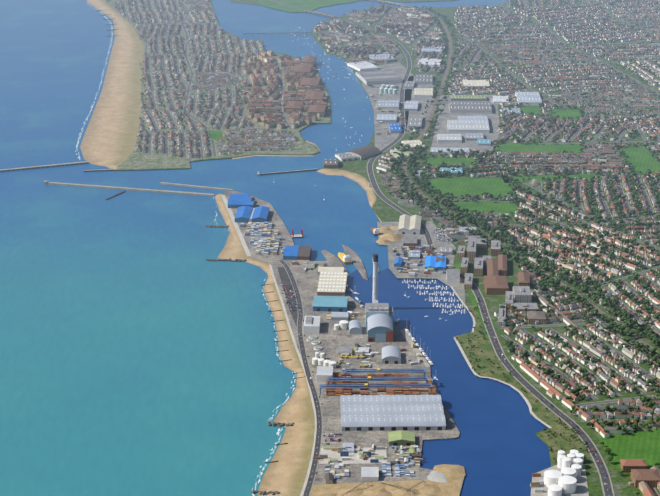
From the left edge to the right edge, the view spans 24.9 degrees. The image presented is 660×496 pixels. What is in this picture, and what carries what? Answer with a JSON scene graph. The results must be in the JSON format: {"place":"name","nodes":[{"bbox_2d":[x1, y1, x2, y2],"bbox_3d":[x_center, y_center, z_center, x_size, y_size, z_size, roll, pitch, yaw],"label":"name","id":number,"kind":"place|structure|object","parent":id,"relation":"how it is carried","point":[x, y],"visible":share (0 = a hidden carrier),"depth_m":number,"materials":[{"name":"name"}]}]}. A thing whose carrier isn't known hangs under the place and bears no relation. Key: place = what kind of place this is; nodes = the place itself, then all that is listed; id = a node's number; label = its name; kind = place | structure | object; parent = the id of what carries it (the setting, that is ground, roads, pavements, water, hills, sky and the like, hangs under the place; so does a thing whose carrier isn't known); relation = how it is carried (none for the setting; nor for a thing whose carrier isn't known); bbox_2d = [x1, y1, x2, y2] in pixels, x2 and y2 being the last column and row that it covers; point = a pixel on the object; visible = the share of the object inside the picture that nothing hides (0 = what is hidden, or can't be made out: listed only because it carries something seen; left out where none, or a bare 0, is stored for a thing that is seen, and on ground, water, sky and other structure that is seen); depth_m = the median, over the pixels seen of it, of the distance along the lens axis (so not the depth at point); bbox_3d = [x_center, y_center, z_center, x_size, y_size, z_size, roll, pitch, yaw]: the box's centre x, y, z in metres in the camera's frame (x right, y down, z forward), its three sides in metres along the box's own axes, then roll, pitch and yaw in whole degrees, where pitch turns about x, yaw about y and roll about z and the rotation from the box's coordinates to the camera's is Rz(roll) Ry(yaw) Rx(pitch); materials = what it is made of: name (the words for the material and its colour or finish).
{"place":"outdoors","nodes":[
{"label":"outdoors","id":0,"kind":"place"},
{"bbox_2d":[80,0,143,169],"bbox_3d":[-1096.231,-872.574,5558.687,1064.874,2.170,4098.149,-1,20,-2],"label":"beach","id":1,"kind":"structure","parent":0,"point":[110,137],"depth_m":4266.84,"materials":[{"name":"beige sand"}]},
{"bbox_2d":[0,0,508,495],"bbox_3d":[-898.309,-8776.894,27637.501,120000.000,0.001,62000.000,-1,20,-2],"label":"sea","id":2,"kind":"structure","parent":0,"point":[138,346],"depth_m":2961.44,"materials":[{"name":"liquid"}]},
{"bbox_2d":[75,3,295,495],"bbox_3d":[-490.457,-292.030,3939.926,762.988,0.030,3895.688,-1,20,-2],"label":"surf foam","id":3,"kind":"object","parent":2,"relation":"on","point":[228,230],"visible":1,"depth_m":2698.57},
{"bbox_2d":[0,0,407,494],"bbox_3d":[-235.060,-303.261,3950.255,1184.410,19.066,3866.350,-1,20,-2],"label":"breakwaters","id":4,"kind":"object","parent":2,"relation":"in","point":[273,424],"visible":0.96,"depth_m":3518.08,"materials":[{"name":"concrete"}]},
{"bbox_2d":[291,27,464,380],"bbox_3d":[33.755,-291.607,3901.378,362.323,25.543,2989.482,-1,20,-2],"label":"boats","id":5,"kind":"object","parent":2,"relation":"on","point":[345,259],"visible":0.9,"depth_m":2902.69,"materials":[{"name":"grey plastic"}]},
{"bbox_2d":[105,0,456,170],"bbox_3d":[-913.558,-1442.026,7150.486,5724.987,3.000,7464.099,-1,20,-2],"label":"shoreline","id":6,"kind":"structure","parent":0,"point":[253,2],"depth_m":4077.84,"materials":[{"name":"beige sand"}]},
{"bbox_2d":[107,0,329,169],"bbox_3d":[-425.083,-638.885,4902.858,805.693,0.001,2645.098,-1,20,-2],"label":"ground","id":7,"kind":"structure","parent":6,"relation":"on","point":[140,159],"depth_m":4227.35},
{"bbox_2d":[232,140,320,158],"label":"beach","id":8,"kind":"structure","parent":6,"relation":"on","point":[282,155],"depth_m":3774.75,"materials":[{"name":"beige sand"}]},
{"bbox_2d":[222,191,464,495],"bbox_3d":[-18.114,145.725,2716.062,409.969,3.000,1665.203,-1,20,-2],"label":"paved ground","id":9,"kind":"structure","parent":0,"point":[330,338],"depth_m":2581.28,"materials":[{"name":"grey concrete"}]},
{"bbox_2d":[214,194,314,495],"bbox_3d":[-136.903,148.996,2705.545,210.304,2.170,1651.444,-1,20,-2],"label":"beach","id":10,"kind":"structure","parent":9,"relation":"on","point":[285,474],"depth_m":2383.27,"materials":[{"name":"beige sand"}]},
{"bbox_2d":[277,228,451,463],"bbox_3d":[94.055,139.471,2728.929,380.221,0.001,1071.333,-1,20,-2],"label":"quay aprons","id":11,"kind":"object","parent":9,"relation":"on","point":[285,281],"visible":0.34,"depth_m":2638.24,"materials":[{"name":"concrete"}]},
{"bbox_2d":[221,195,551,495],"bbox_3d":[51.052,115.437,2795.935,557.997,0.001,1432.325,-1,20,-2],"label":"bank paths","id":12,"kind":"structure","parent":9,"relation":"on","point":[242,240],"depth_m":2619.52,"materials":[{"name":"concrete"}]},
{"bbox_2d":[240,66,547,495],"bbox_3d":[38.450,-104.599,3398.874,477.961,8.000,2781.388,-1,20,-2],"label":"port yard goods","id":13,"kind":"object","parent":9,"relation":"on","point":[441,473],"visible":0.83,"depth_m":2450.85,"materials":[{"name":"metal"}]},
{"bbox_2d":[342,244,367,279],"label":"lock island","id":14,"kind":"structure","parent":0,"point":[356,260],"depth_m":3044.71,"materials":[{"name":"grey concrete"}]},
{"bbox_2d":[111,0,659,495],"bbox_3d":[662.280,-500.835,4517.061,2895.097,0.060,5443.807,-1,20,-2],"label":"roads","id":15,"kind":"structure","parent":0,"point":[555,410],"depth_m":3590.90,"materials":[{"name":"grey asphalt"}]},
{"bbox_2d":[310,478,461,495],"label":"sandy ground","id":16,"kind":"structure","parent":0,"point":[449,488],"depth_m":2160.52,"materials":[{"name":"beige sand"}]},
{"bbox_2d":[346,268,550,495],"bbox_3d":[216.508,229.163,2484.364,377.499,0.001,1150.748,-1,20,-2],"label":"canal water","id":17,"kind":"structure","parent":0,"point":[498,447],"depth_m":2414.45,"materials":[{"name":"blue liquid"}]},
{"bbox_2d":[310,0,659,495],"bbox_3d":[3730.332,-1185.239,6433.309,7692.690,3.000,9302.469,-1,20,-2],"label":"land","id":18,"kind":"structure","parent":0,"point":[383,211],"depth_m":3408.10,"materials":[{"name":"green plant"}]},
{"bbox_2d":[316,168,380,221],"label":"beach","id":19,"kind":"structure","parent":18,"relation":"on","point":[362,182],"depth_m":3585.51,"materials":[{"name":"beige sand"}]},
{"bbox_2d":[113,0,659,495],"bbox_3d":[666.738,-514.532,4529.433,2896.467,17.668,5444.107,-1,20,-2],"label":"houses","id":20,"kind":"structure","parent":18,"relation":"on","point":[271,116],"depth_m":4194.32,"materials":[{"name":"brick"}]},
{"bbox_2d":[115,0,659,494],"bbox_3d":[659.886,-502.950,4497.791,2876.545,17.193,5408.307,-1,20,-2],"label":"trees","id":21,"kind":"object","parent":18,"relation":"on","point":[545,262],"visible":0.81,"depth_m":3319.96,"materials":[{"name":"green plant"}]},
{"bbox_2d":[362,63,499,308],"bbox_3d":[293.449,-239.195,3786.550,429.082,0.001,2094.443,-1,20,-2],"label":"estate yards","id":22,"kind":"structure","parent":18,"relation":"on","point":[383,140],"depth_m":3966.35,"materials":[{"name":"grey concrete"}]},
{"bbox_2d":[207,0,659,468],"bbox_3d":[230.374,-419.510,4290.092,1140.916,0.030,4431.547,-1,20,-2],"label":"green spaces","id":23,"kind":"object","parent":18,"relation":"on","point":[645,445],"visible":0.62,"depth_m":3366.76,"materials":[{"name":"green plant"}]},
{"bbox_2d":[227,26,659,495],"bbox_3d":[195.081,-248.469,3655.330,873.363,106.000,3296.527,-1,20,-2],"label":"industrial buildings","id":24,"kind":"structure","parent":18,"relation":"on","point":[396,413],"depth_m":2861.48,"materials":[{"name":"white metal"}]},
{"bbox_2d":[280,178,658,488],"bbox_3d":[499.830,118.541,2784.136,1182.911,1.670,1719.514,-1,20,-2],"label":"cars","id":25,"kind":"object","parent":18,"relation":"on","point":[330,434],"visible":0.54,"depth_m":2819.22,"materials":[{"name":"multicoloured metal"}]},
{"bbox_2d":[531,465,588,495],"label":"paved ground","id":26,"kind":"structure","parent":18,"relation":"on","point":[581,486],"depth_m":2160.41,"materials":[{"name":"concrete"}]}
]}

